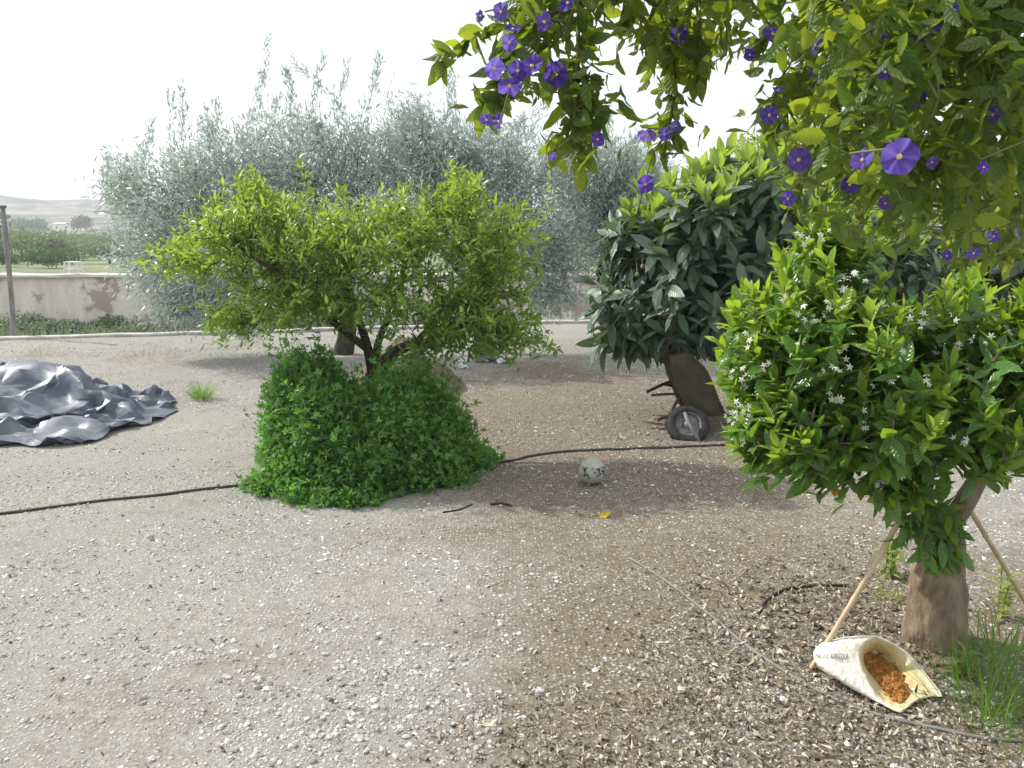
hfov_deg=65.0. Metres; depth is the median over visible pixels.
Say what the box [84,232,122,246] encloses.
grove tree
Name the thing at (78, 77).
sky
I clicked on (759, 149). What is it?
light tree
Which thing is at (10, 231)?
grove tree
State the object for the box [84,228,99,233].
grove tree
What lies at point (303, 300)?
bright tree
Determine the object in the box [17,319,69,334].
wall shrub
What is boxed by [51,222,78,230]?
farmhouse
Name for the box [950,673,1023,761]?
grass tuft
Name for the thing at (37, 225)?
hill tree
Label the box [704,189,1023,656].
orange tree
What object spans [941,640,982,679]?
leafy weed
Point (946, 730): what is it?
pipe
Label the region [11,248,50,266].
green bush
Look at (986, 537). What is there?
cane
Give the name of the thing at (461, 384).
soil heap
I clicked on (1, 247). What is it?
grove tree
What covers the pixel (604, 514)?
fallen leaf
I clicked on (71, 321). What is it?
wall shrub
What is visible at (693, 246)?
loquat tree
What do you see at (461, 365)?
plastic bag
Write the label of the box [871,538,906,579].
leafy weed
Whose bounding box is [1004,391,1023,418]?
cane
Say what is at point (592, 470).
ball
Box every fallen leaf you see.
[484,717,497,725]
[600,510,610,517]
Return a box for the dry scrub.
[104,346,189,362]
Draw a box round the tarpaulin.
[0,360,176,445]
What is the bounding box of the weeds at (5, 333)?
[0,318,420,335]
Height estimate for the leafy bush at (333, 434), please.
1.046 m
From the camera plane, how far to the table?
27.49 m
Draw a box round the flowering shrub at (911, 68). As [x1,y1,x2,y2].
[422,0,1023,282]
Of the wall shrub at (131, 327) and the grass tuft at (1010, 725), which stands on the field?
the wall shrub at (131, 327)
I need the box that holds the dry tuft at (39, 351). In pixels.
[16,342,56,355]
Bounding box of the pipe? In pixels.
[628,557,1023,742]
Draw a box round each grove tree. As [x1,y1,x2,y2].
[0,226,46,259]
[0,227,83,262]
[0,242,11,251]
[29,228,82,250]
[42,228,94,240]
[49,233,100,259]
[75,235,137,263]
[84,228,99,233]
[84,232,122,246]
[91,232,131,241]
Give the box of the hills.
[0,195,997,231]
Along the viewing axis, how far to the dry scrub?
10.62 m
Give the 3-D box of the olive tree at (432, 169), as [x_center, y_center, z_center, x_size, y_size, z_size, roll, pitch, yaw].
[-0.325,-2.333,10.908,3.407,3.948,2.198,0,11,0]
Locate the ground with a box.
[0,314,1023,767]
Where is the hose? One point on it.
(236, 485)
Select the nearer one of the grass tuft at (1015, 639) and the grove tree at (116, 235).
the grass tuft at (1015, 639)
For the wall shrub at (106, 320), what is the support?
on the field
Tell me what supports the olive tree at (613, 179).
on the ground
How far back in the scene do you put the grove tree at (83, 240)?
74.96 m
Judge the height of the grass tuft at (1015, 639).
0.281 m
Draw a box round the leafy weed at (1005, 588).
[981,552,1023,623]
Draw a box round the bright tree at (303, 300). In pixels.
[130,152,563,384]
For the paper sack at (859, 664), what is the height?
0.158 m
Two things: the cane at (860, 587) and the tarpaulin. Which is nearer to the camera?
the cane at (860, 587)
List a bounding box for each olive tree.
[73,32,420,354]
[359,60,607,349]
[543,96,688,287]
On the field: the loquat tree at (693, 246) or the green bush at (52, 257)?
the green bush at (52, 257)
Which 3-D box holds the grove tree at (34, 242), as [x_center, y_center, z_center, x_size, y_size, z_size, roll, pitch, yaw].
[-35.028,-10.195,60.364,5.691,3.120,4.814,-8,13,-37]
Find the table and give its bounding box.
[63,261,83,273]
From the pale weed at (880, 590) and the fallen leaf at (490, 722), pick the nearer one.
the fallen leaf at (490, 722)
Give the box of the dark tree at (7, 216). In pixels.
[0,212,11,238]
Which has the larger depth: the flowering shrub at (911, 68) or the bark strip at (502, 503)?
the bark strip at (502, 503)
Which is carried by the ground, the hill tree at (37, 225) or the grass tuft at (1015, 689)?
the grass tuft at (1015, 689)
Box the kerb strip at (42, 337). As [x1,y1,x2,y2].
[0,320,598,340]
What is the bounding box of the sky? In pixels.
[0,0,1023,212]
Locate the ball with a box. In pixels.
[579,458,605,483]
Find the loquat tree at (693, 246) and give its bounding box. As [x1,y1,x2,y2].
[575,132,1023,373]
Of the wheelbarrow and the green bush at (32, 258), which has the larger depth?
the green bush at (32, 258)
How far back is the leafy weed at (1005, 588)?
3.37 m
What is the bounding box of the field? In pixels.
[0,230,1020,335]
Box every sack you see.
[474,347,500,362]
[813,635,942,712]
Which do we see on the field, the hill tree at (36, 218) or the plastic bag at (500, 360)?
the hill tree at (36, 218)
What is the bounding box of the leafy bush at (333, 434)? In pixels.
[235,329,510,514]
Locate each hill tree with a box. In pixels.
[0,217,48,230]
[7,217,50,229]
[66,214,93,231]
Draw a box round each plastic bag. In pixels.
[458,357,469,367]
[496,354,511,362]
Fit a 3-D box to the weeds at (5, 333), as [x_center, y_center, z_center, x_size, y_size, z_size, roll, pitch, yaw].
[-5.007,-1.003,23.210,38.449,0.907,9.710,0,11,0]
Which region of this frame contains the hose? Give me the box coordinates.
[0,444,726,514]
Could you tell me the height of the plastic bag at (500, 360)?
0.129 m
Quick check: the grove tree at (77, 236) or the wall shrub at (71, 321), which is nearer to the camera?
the wall shrub at (71, 321)
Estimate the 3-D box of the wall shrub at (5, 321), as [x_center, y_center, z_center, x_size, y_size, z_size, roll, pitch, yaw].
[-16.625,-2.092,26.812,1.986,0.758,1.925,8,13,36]
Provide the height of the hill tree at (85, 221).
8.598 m
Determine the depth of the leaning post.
12.50 m
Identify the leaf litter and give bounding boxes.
[0,339,1023,767]
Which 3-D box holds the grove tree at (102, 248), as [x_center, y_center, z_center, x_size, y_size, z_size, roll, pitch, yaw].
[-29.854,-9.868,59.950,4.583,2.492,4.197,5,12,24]
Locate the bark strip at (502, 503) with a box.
[490,502,511,506]
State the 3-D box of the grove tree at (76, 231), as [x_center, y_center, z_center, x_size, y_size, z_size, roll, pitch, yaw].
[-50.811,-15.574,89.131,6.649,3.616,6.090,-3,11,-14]
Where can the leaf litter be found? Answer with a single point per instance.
(884, 627)
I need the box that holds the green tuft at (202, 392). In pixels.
[178,377,221,400]
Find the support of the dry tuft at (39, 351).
on the ground
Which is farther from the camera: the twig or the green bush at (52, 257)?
the green bush at (52, 257)
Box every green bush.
[0,250,19,264]
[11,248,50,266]
[33,248,84,267]
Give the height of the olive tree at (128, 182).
4.165 m
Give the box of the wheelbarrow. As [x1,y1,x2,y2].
[646,320,726,441]
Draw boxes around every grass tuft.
[878,614,1023,749]
[905,589,1023,691]
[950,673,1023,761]
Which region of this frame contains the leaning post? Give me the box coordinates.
[0,205,16,335]
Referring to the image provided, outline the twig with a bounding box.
[443,504,472,512]
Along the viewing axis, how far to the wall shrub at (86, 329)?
26.49 m
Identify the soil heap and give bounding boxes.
[355,336,465,393]
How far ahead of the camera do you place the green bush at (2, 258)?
49.42 m
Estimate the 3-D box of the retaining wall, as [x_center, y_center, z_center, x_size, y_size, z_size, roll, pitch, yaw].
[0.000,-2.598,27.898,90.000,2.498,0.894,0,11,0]
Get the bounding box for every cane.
[807,509,907,671]
[970,511,1023,603]
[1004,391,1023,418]
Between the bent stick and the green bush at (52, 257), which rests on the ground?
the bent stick
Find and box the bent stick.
[758,584,848,613]
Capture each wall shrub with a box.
[0,310,49,329]
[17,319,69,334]
[40,317,84,333]
[60,323,102,333]
[92,313,126,331]
[100,317,158,333]
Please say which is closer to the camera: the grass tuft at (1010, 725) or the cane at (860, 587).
the grass tuft at (1010, 725)
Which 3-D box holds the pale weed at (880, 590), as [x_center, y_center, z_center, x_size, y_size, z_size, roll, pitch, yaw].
[1.663,0.900,3.575,0.254,0.130,0.230,0,11,0]
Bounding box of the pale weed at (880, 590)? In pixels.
[868,574,907,602]
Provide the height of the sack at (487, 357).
0.293 m
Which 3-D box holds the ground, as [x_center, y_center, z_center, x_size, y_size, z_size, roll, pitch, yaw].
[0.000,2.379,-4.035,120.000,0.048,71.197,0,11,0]
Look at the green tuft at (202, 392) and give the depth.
8.00 m
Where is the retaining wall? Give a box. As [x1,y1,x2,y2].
[0,273,1016,327]
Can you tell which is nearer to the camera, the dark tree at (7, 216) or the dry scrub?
the dry scrub
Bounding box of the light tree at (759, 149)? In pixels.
[722,115,1019,241]
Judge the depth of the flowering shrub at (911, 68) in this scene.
1.39 m

